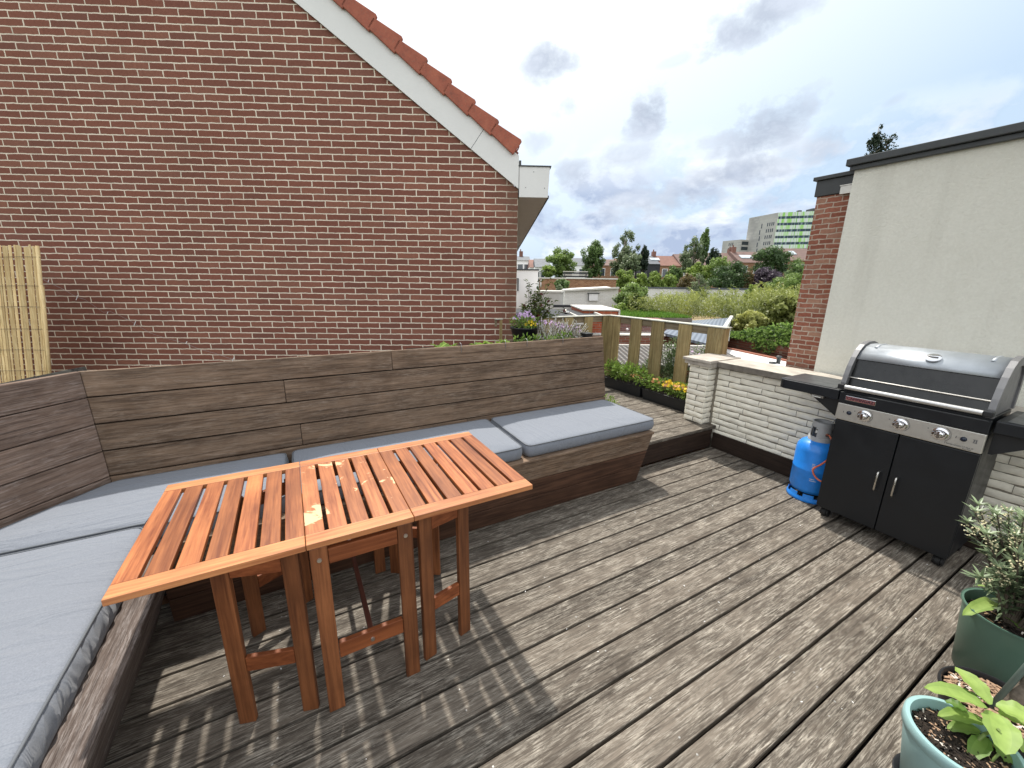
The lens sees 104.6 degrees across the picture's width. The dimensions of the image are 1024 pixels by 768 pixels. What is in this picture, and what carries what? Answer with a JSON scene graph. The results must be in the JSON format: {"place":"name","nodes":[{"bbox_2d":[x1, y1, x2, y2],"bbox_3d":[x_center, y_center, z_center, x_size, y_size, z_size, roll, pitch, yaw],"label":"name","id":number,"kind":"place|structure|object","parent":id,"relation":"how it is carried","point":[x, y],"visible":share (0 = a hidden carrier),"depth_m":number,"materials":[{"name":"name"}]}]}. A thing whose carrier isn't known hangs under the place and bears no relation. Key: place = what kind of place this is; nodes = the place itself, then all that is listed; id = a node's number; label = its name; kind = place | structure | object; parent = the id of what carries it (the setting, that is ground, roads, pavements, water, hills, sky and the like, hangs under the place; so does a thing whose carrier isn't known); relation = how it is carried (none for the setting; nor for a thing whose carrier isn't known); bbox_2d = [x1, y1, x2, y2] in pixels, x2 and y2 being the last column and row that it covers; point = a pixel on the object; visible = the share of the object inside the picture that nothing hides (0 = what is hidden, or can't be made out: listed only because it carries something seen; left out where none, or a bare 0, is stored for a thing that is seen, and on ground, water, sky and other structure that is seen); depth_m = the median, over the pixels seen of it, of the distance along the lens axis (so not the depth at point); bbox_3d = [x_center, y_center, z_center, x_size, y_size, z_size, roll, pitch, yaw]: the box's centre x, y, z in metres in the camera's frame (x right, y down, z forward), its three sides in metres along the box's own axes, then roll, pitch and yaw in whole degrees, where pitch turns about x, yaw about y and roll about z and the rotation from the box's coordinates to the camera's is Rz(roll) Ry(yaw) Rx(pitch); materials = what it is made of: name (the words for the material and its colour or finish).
{"place":"outdoors","nodes":[
{"label":"outdoors","id":0,"kind":"place"},
{"bbox_2d":[0,245,51,382],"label":"bamboo screen","id":1,"kind":"object","parent":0,"point":[42,332],"visible":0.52,"depth_m":3.68,"materials":[{"name":"wood"}]},
{"bbox_2d":[0,0,550,400],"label":"brick house","id":2,"kind":"structure","parent":0,"point":[237,180],"depth_m":4.13,"materials":[{"name":"brick"}]},
{"bbox_2d":[13,259,233,360],"bbox_3d":[-4.244,-0.801,4.360,2.170,1.101,0.012,0,14,-2],"label":"wire string","id":3,"kind":"object","parent":2,"relation":"attached to","point":[127,319],"visible":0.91,"depth_m":4.38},
{"bbox_2d":[517,249,529,268],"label":"terraced house","id":4,"kind":"structure","parent":0,"point":[522,261],"depth_m":71.95,"materials":[{"name":"white paint"}]},
{"bbox_2d":[516,269,538,307],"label":"white building","id":5,"kind":"structure","parent":0,"point":[530,276],"depth_m":19.39,"materials":[{"name":"paint"}]},
{"bbox_2d":[535,290,564,307],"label":"rounded shed","id":6,"kind":"structure","parent":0,"point":[554,295],"depth_m":17.61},
{"bbox_2d":[516,308,601,339],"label":"flat roof house","id":7,"kind":"structure","parent":0,"point":[569,312],"depth_m":11.82,"materials":[{"name":"red paint"}]},
{"bbox_2d":[553,304,570,309],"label":"dark parapet","id":8,"kind":"structure","parent":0,"point":[560,306],"depth_m":15.13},
{"bbox_2d":[563,271,587,277],"bbox_3d":[5.151,-8.817,32.049,2.084,0.605,0.440,1,14,0],"label":"slatted shelter","id":9,"kind":"object","parent":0,"point":[578,273],"visible":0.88,"depth_m":31.88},
{"bbox_2d":[566,258,586,277],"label":"terraced house","id":10,"kind":"structure","parent":0,"point":[579,264],"depth_m":84.94,"materials":[{"name":"white paint"}]},
{"bbox_2d":[538,277,617,289],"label":"long brick wall","id":11,"kind":"structure","parent":0,"point":[588,282],"depth_m":29.04,"materials":[{"name":"red brick"}]},
{"bbox_2d":[587,259,617,277],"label":"terraced house","id":12,"kind":"structure","parent":0,"point":[606,272],"depth_m":88.58,"materials":[{"name":"brown brick"}]},
{"bbox_2d":[615,269,637,300],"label":"tree","id":13,"kind":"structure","parent":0,"point":[624,277],"depth_m":31.56,"materials":[{"name":"green plant"}]},
{"bbox_2d":[592,333,664,344],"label":"garden wall","id":14,"kind":"structure","parent":0,"point":[624,338],"depth_m":10.82,"materials":[{"name":"red brick"}]},
{"bbox_2d":[635,272,648,286],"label":"hedge dome","id":15,"kind":"structure","parent":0,"point":[641,279],"depth_m":31.63,"materials":[{"name":"green plant"}]},
{"bbox_2d":[647,271,663,288],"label":"hedge dome","id":16,"kind":"structure","parent":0,"point":[656,277],"depth_m":31.57,"materials":[{"name":"green plant"}]},
{"bbox_2d":[655,256,680,285],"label":"terraced house","id":17,"kind":"structure","parent":0,"point":[665,262],"depth_m":81.08,"materials":[{"name":"brown brick"}]},
{"bbox_2d":[661,269,667,276],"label":"window","id":18,"kind":"structure","parent":17,"relation":"in","point":[663,270],"depth_m":80.72,"materials":[{"name":"grey glass"}]},
{"bbox_2d":[662,273,677,286],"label":"hedge dome","id":19,"kind":"structure","parent":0,"point":[670,280],"depth_m":31.60,"materials":[{"name":"green plant"}]},
{"bbox_2d":[672,252,705,277],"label":"terraced house","id":20,"kind":"structure","parent":0,"point":[676,257],"depth_m":82.03,"materials":[{"name":"brown brick"}]},
{"bbox_2d":[356,0,1023,277],"label":"sky","id":21,"kind":"structure","parent":0,"point":[665,122],"materials":[{"name":"white"}]},
{"bbox_2d":[698,247,734,287],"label":"terraced house","id":22,"kind":"structure","parent":0,"point":[728,257],"depth_m":82.78,"materials":[{"name":"brown brick"}]},
{"bbox_2d":[728,245,762,281],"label":"terraced house","id":23,"kind":"structure","parent":0,"point":[744,258],"depth_m":80.82,"materials":[{"name":"brown brick"}]},
{"bbox_2d":[727,347,786,365],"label":"white flat roof","id":24,"kind":"structure","parent":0,"point":[757,357],"depth_m":11.62,"materials":[{"name":"concrete"}]},
{"bbox_2d":[746,208,814,251],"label":"office tower","id":25,"kind":"structure","parent":0,"point":[787,229],"depth_m":252.24,"materials":[{"name":"concrete"}]},
{"bbox_2d":[759,248,806,283],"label":"terraced house","id":26,"kind":"structure","parent":0,"point":[800,253],"depth_m":78.03,"materials":[{"name":"brown brick"}]},
{"label":"ground","id":27,"kind":"structure","parent":0,"visible":0},
{"bbox_2d":[528,260,533,268],"bbox_3d":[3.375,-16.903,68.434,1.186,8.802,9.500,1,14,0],"label":"terraced house","id":28,"kind":"structure","parent":27,"relation":"on","point":[530,264],"depth_m":65.16,"materials":[{"name":"pink paint"}]},
{"bbox_2d":[533,259,549,286],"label":"terraced house","id":29,"kind":"structure","parent":27,"relation":"on","point":[538,263],"depth_m":60.35,"materials":[{"name":"white paint"}]},
{"bbox_2d":[540,264,555,276],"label":"bush","id":30,"kind":"object","parent":27,"relation":"on","point":[549,270],"visible":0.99,"depth_m":40.10,"materials":[{"name":"green plant"}]},
{"bbox_2d":[544,246,576,277],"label":"tree","id":31,"kind":"object","parent":27,"relation":"on","point":[559,259],"visible":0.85,"depth_m":41.40,"materials":[{"name":"green plant"}]},
{"bbox_2d":[554,279,569,288],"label":"bush","id":32,"kind":"object","parent":27,"relation":"on","point":[564,283],"visible":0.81,"depth_m":24.00,"materials":[{"name":"green plant"}]},
{"bbox_2d":[162,448,973,604],"bbox_3d":[0.000,2.888,1.760,6.435,3.196,6.500,-7,16,-28],"label":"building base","id":33,"kind":"object","parent":27,"relation":"on","point":[165,600],"depth_m":3.77,"materials":[{"name":"brown wood"}]},
{"bbox_2d":[663,552,970,767],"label":"deck base","id":34,"kind":"object","parent":33,"relation":"on","point":[859,750],"depth_m":1.61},
{"bbox_2d":[104,447,1006,767],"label":"deck","id":35,"kind":"structure","parent":34,"relation":"on","point":[532,675],"depth_m":1.70,"materials":[{"name":"brown wood"}]},
{"bbox_2d":[101,432,532,723],"bbox_3d":[-0.667,0.763,1.730,1.331,0.711,0.693,-7,16,-28],"label":"folding table","id":36,"kind":"object","parent":35,"relation":"on","point":[273,556],"visible":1,"depth_m":1.46,"materials":[{"name":"brown wood"}]},
{"bbox_2d":[0,336,653,767],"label":"corner bench","id":37,"kind":"object","parent":35,"relation":"on","point":[100,430],"visible":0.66,"depth_m":2.30,"materials":[{"name":"brown wood"}]},
{"bbox_2d":[0,366,86,383],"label":"timber ledge","id":38,"kind":"object","parent":37,"relation":"attached to","point":[69,371],"visible":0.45,"depth_m":2.65,"materials":[{"name":"brown wood"}]},
{"bbox_2d":[0,527,142,767],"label":"seat cushion","id":39,"kind":"object","parent":37,"relation":"on","point":[56,618],"visible":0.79,"depth_m":1.19,"materials":[{"name":"fabric"}]},
{"bbox_2d":[0,453,288,555],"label":"seat cushion","id":40,"kind":"object","parent":37,"relation":"on","point":[123,504],"visible":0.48,"depth_m":1.81,"materials":[{"name":"fabric"}]},
{"bbox_2d":[292,419,521,503],"bbox_3d":[-0.639,0.444,2.534,1.356,0.103,0.632,-7,16,-28],"label":"seat cushion","id":41,"kind":"object","parent":37,"relation":"on","point":[498,442],"visible":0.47,"depth_m":2.58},
{"bbox_2d":[491,400,653,456],"bbox_3d":[0.477,0.307,3.134,1.207,0.103,0.633,-7,16,-28],"label":"seat cushion","id":42,"kind":"object","parent":37,"relation":"on","point":[540,432],"visible":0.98,"depth_m":2.98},
{"bbox_2d":[271,471,949,767],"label":"deck screws","id":43,"kind":"object","parent":35,"relation":"attached to","point":[679,737],"visible":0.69,"depth_m":1.66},
{"bbox_2d":[641,429,711,465],"bbox_3d":[1.386,0.590,3.579,1.274,0.190,0.031,-7,16,-28],"label":"deck step","id":44,"kind":"object","parent":35,"relation":"on","point":[659,451],"visible":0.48,"depth_m":3.64,"materials":[{"name":"brown wood"}]},
{"bbox_2d":[786,419,833,504],"bbox_3d":[2.245,0.563,2.903,0.300,0.597,0.317,-7,16,-28],"label":"gas bottle","id":45,"kind":"object","parent":35,"relation":"on","point":[809,460],"visible":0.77,"depth_m":2.87,"materials":[{"name":"blue paint"}]},
{"bbox_2d":[780,340,1023,565],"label":"gas barbecue","id":46,"kind":"object","parent":35,"relation":"on","point":[921,438],"visible":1,"depth_m":2.27,"materials":[{"name":"black metal"}]},
{"bbox_2d":[816,419,899,528],"bbox_3d":[2.180,0.569,2.526,0.048,0.630,0.317,-7,16,-28],"label":"door","id":47,"kind":"structure","parent":46,"relation":"in","point":[859,460],"depth_m":2.51,"materials":[{"name":"black metal"}]},
{"bbox_2d":[875,435,980,559],"bbox_3d":[2.336,0.640,2.254,0.048,0.630,0.317,-7,16,-28],"label":"door","id":48,"kind":"structure","parent":46,"relation":"in","point":[929,483],"depth_m":2.24,"materials":[{"name":"black metal"}]},
{"bbox_2d":[899,667,1023,767],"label":"potted plant","id":49,"kind":"object","parent":35,"relation":"on","point":[942,733],"visible":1,"depth_m":1.19,"materials":[{"name":"green plant"}]},
{"bbox_2d":[892,752,900,767],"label":"plant saucer","id":50,"kind":"object","parent":49,"relation":"attached to","point":[896,761],"visible":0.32,"depth_m":1.31,"materials":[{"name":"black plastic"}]},
{"bbox_2d":[937,663,1023,758],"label":"potted palm","id":51,"kind":"object","parent":35,"relation":"on","point":[1012,688],"visible":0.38,"depth_m":1.36,"materials":[{"name":"plant"}]},
{"bbox_2d":[951,496,1023,682],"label":"potted shrub","id":52,"kind":"object","parent":35,"relation":"on","point":[989,637],"visible":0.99,"depth_m":1.52,"materials":[{"name":"green plant"}]},
{"bbox_2d":[683,353,1023,559],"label":"parapet wall","id":53,"kind":"structure","parent":34,"relation":"on","point":[753,403],"depth_m":3.43,"materials":[{"name":"brick"}]},
{"bbox_2d":[711,432,1007,560],"bbox_3d":[2.958,0.999,2.134,0.022,0.150,4.112,-7,16,-28],"label":"skirting board","id":54,"kind":"object","parent":53,"relation":"attached to","point":[779,464],"visible":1,"depth_m":3.48,"materials":[{"name":"brown wood"}]},
{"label":"upper deck base","id":55,"kind":"structure","parent":33,"relation":"on","visible":0},
{"bbox_2d":[495,315,731,393],"bbox_3d":[0.990,-0.114,4.403,1.810,1.137,1.750,-7,16,-28],"label":"picket fence","id":56,"kind":"object","parent":55,"relation":"on","point":[717,339],"visible":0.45,"depth_m":4.71,"materials":[{"name":"brown wood"}]},
{"bbox_2d":[605,386,715,444],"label":"deck","id":57,"kind":"structure","parent":55,"relation":"on","point":[670,423],"depth_m":4.03,"materials":[{"name":"brown wood"}]},
{"bbox_2d":[407,331,576,348],"bbox_3d":[-0.116,-0.039,3.594,1.695,0.903,0.584,-7,16,-28],"label":"planter box","id":58,"kind":"object","parent":57,"relation":"on","point":[443,344],"visible":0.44,"depth_m":3.40,"materials":[{"name":"brown wood"}]},
{"bbox_2d":[509,310,540,340],"bbox_3d":[0.127,-0.554,3.747,0.336,0.288,0.328,-7,16,-28],"label":"round flower pot","id":59,"kind":"object","parent":58,"relation":"on","point":[521,329],"visible":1,"depth_m":3.67,"materials":[{"name":"black plastic"}]},
{"bbox_2d":[519,278,567,326],"bbox_3d":[0.286,-0.767,3.893,0.482,0.542,0.332,-7,16,-28],"label":"flowering shrub","id":60,"kind":"object","parent":58,"relation":"in","point":[535,309],"visible":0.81,"depth_m":3.84,"materials":[{"name":"green plant"}]},
{"bbox_2d":[535,315,589,339],"bbox_3d":[0.479,-0.536,3.711,0.546,0.225,0.294,-7,16,-28],"label":"lavender","id":61,"kind":"object","parent":58,"relation":"in","point":[565,326],"visible":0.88,"depth_m":3.66,"materials":[{"name":"purple plant"}]},
{"bbox_2d":[580,332,592,337],"bbox_3d":[0.699,-0.455,3.710,0.080,0.052,0.100,-7,16,-28],"label":"lidded box","id":62,"kind":"object","parent":58,"relation":"on","point":[585,334],"visible":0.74,"depth_m":3.68,"materials":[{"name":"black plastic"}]},
{"bbox_2d":[604,394,619,404],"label":"herb","id":63,"kind":"object","parent":57,"relation":"on","point":[610,396],"visible":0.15,"depth_m":4.12,"materials":[{"name":"green plant"}]},
{"bbox_2d":[604,357,651,396],"bbox_3d":[1.413,-0.110,5.000,0.304,0.403,0.784,-7,16,-28],"label":"flower trough","id":64,"kind":"object","parent":57,"relation":"on","point":[621,382],"visible":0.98,"depth_m":4.92,"materials":[{"name":"black plastic"}]},
{"bbox_2d":[641,374,688,411],"bbox_3d":[1.777,0.086,4.416,0.299,0.319,0.783,-7,16,-28],"label":"flower trough","id":65,"kind":"object","parent":57,"relation":"on","point":[670,398],"visible":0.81,"depth_m":4.42,"materials":[{"name":"black plastic"}]},
{"bbox_2d":[642,336,704,384],"bbox_3d":[1.923,-0.150,4.667,0.255,0.906,1.009,-7,16,-28],"label":"leafy shrub","id":66,"kind":"object","parent":57,"relation":"on","point":[667,370],"visible":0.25,"depth_m":4.68,"materials":[{"name":"green plant"}]},
{"bbox_2d":[561,286,618,307],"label":"whitewashed shed","id":67,"kind":"structure","parent":27,"relation":"on","point":[591,296],"depth_m":21.47,"materials":[{"name":"paint"}]},
{"bbox_2d":[587,293,599,300],"bbox_3d":[4.395,-4.715,21.404,0.634,0.420,0.120,1,14,0],"label":"window","id":68,"kind":"structure","parent":67,"relation":"in","point":[591,296],"depth_m":21.38,"materials":[{"name":"glass"}]},
{"bbox_2d":[580,239,605,277],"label":"tree","id":69,"kind":"object","parent":27,"relation":"on","point":[594,250],"visible":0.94,"depth_m":45.29,"materials":[{"name":"green plant"}]},
{"bbox_2d":[570,305,619,332],"bbox_3d":[2.686,-0.593,13.759,1.139,4.101,2.720,1,14,0],"label":"brick extension","id":70,"kind":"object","parent":27,"relation":"on","point":[602,310],"visible":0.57,"depth_m":12.14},
{"bbox_2d":[612,302,628,310],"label":"bush","id":71,"kind":"object","parent":27,"relation":"on","point":[621,306],"visible":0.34,"depth_m":18.52,"materials":[{"name":"green plant"}]},
{"bbox_2d":[609,229,640,275],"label":"tree","id":72,"kind":"object","parent":27,"relation":"on","point":[623,252],"visible":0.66,"depth_m":47.02,"materials":[{"name":"green plant"}]},
{"bbox_2d":[612,282,648,308],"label":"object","id":73,"kind":"object","parent":27,"relation":"on","point":[627,291],"visible":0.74,"depth_m":19.16,"materials":[{"name":"green plant"}]},
{"bbox_2d":[619,253,641,272],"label":"tree","id":74,"kind":"object","parent":27,"relation":"on","point":[631,261],"visible":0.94,"depth_m":44.44,"materials":[{"name":"green plant"}]},
{"bbox_2d":[620,318,666,344],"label":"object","id":75,"kind":"structure","parent":27,"relation":"on","point":[645,329],"depth_m":12.54,"materials":[{"name":"brick"}]},
{"bbox_2d":[638,245,649,272],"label":"tree","id":76,"kind":"object","parent":27,"relation":"on","point":[645,254],"visible":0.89,"depth_m":46.53,"materials":[{"name":"green plant"}]},
{"bbox_2d":[635,250,659,282],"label":"terraced house","id":77,"kind":"structure","parent":27,"relation":"on","point":[654,265],"depth_m":80.92,"materials":[{"name":"stone"}]},
{"bbox_2d":[620,308,691,321],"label":"green roof shed","id":78,"kind":"structure","parent":27,"relation":"on","point":[670,316],"depth_m":15.68,"materials":[{"name":"plant"}]},
{"bbox_2d":[665,265,683,284],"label":"bush","id":79,"kind":"object","parent":27,"relation":"on","point":[674,270],"visible":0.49,"depth_m":43.02,"materials":[{"name":"green plant"}]},
{"bbox_2d":[618,344,733,381],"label":"tiled shed","id":80,"kind":"structure","parent":27,"relation":"on","point":[623,353],"depth_m":9.54,"materials":[{"name":"brick"}]},
{"bbox_2d":[677,273,697,287],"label":"bush","id":81,"kind":"object","parent":27,"relation":"on","point":[686,280],"visible":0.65,"depth_m":32.64,"materials":[{"name":"orange plant"}]},
{"bbox_2d":[679,235,704,275],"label":"tree","id":82,"kind":"object","parent":27,"relation":"on","point":[688,257],"visible":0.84,"depth_m":52.03,"materials":[{"name":"green plant"}]},
{"bbox_2d":[684,261,711,287],"bbox_3d":[19.226,-8.930,41.055,3.138,7.246,3.409,1,14,0],"label":"tree","id":83,"kind":"object","parent":27,"relation":"on","point":[697,268],"visible":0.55,"depth_m":39.69,"materials":[{"name":"green plant"}]},
{"bbox_2d":[686,273,710,313],"bbox_3d":[12.039,-4.411,26.099,1.490,5.667,1.331,14,20,43],"label":"bush","id":84,"kind":"object","parent":27,"relation":"on","point":[698,286],"visible":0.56,"depth_m":25.52,"materials":[{"name":"green plant"}]},
{"bbox_2d":[664,315,733,344],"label":"corrugated shed","id":85,"kind":"structure","parent":27,"relation":"on","point":[700,338],"depth_m":11.79,"materials":[{"name":"metal"}]},
{"bbox_2d":[699,227,710,263],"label":"tree","id":86,"kind":"object","parent":27,"relation":"on","point":[705,238],"visible":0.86,"depth_m":56.33,"materials":[{"name":"green plant"}]},
{"bbox_2d":[692,315,719,319],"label":"flat roof shed","id":87,"kind":"structure","parent":27,"relation":"on","point":[698,318],"depth_m":18.25,"materials":[{"name":"brown wood"}]},
{"bbox_2d":[642,287,773,334],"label":"white garden wall","id":88,"kind":"structure","parent":27,"relation":"on","point":[655,290],"depth_m":26.26,"materials":[{"name":"paint"}]},
{"bbox_2d":[705,247,721,287],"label":"tree","id":89,"kind":"object","parent":27,"relation":"on","point":[714,253],"visible":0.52,"depth_m":47.40,"materials":[{"name":"green plant"}]},
{"bbox_2d":[627,281,800,333],"bbox_3d":[11.224,-3.533,20.184,12.452,3.369,7.425,1,14,0],"label":"bamboo thicket","id":90,"kind":"object","parent":27,"relation":"on","point":[714,300],"visible":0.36,"depth_m":18.25,"materials":[{"name":"green plant"}]},
{"bbox_2d":[707,256,733,287],"bbox_3d":[20.605,-8.871,39.929,2.445,7.722,2.396,1,14,0],"label":"tree","id":91,"kind":"object","parent":27,"relation":"on","point":[714,263],"visible":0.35,"depth_m":38.78,"materials":[{"name":"green plant"}]},
{"bbox_2d":[706,260,751,289],"bbox_3d":[19.020,-7.393,35.302,3.709,7.094,3.811,1,14,0],"label":"bush","id":92,"kind":"object","parent":27,"relation":"on","point":[730,276],"visible":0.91,"depth_m":34.06,"materials":[{"name":"green plant"}]},
{"bbox_2d":[721,240,748,252],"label":"office block","id":93,"kind":"structure","parent":27,"relation":"on","point":[741,245],"depth_m":274.50,"materials":[{"name":"concrete"}]},
{"bbox_2d":[738,271,754,287],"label":"bush","id":94,"kind":"object","parent":27,"relation":"on","point":[750,280],"visible":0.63,"depth_m":33.43,"materials":[{"name":"green plant"}]},
{"bbox_2d":[729,309,769,332],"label":"bush","id":95,"kind":"object","parent":27,"relation":"on","point":[750,319],"visible":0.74,"depth_m":15.15,"materials":[{"name":"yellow plant"}]},
{"bbox_2d":[744,284,759,299],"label":"bush","id":96,"kind":"object","parent":27,"relation":"on","point":[750,287],"visible":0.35,"depth_m":23.21,"materials":[{"name":"green plant"}]},
{"bbox_2d":[728,338,788,358],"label":"old garden wall","id":97,"kind":"structure","parent":27,"relation":"on","point":[734,343],"depth_m":12.61,"materials":[{"name":"brick"}]},
{"bbox_2d":[729,320,793,354],"bbox_3d":[7.759,-1.545,12.423,0.497,1.075,4.450,-2,15,-11],"label":"ivy","id":98,"kind":"object","parent":97,"relation":"attached to","point":[783,332],"visible":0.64,"depth_m":12.02,"materials":[{"name":"green plant"}]},
{"bbox_2d":[752,266,783,287],"bbox_3d":[21.194,-6.529,33.275,2.289,6.474,2.367,6,15,18],"label":"tree","id":99,"kind":"object","parent":27,"relation":"on","point":[763,274],"visible":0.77,"depth_m":32.41,"materials":[{"name":"purple plant"}]},
{"bbox_2d":[750,245,793,275],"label":"tree","id":100,"kind":"object","parent":27,"relation":"on","point":[774,256],"visible":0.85,"depth_m":44.95,"materials":[{"name":"green plant"}]},
{"bbox_2d":[759,294,798,328],"bbox_3d":[11.801,-1.703,17.713,2.043,4.542,2.103,1,14,0],"label":"bush","id":101,"kind":"object","parent":27,"relation":"on","point":[779,310],"visible":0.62,"depth_m":16.85,"materials":[{"name":"green plant"}]},
{"bbox_2d":[763,271,802,293],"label":"bush","id":102,"kind":"object","parent":27,"relation":"on","point":[792,280],"visible":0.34,"depth_m":24.87,"materials":[{"name":"green plant"}]},
{"bbox_2d":[784,257,804,281],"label":"bush","id":103,"kind":"object","parent":27,"relation":"on","point":[797,267],"visible":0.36,"depth_m":36.63,"materials":[{"name":"green plant"}]},
{"bbox_2d":[786,171,854,370],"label":"brick building","id":104,"kind":"structure","parent":27,"relation":"on","point":[832,193],"depth_m":3.27,"materials":[{"name":"brick"}]},
{"bbox_2d":[865,124,885,154],"bbox_3d":[32.709,-13.988,37.641,1.250,19.078,1.479,1,14,0],"label":"tree","id":105,"kind":"object","parent":27,"relation":"on","point":[874,141],"visible":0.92,"depth_m":35.44,"materials":[{"name":"green plant"}]},
{"bbox_2d":[879,133,898,151],"bbox_3d":[34.239,-13.778,38.209,1.648,18.432,1.468,1,14,0],"label":"tree","id":106,"kind":"object","parent":27,"relation":"on","point":[888,141],"visible":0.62,"depth_m":35.96,"materials":[{"name":"green plant"}]},
{"bbox_2d":[814,121,1023,406],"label":"rendered building","id":107,"kind":"structure","parent":27,"relation":"on","point":[930,255],"depth_m":2.62,"materials":[{"name":"paint"}]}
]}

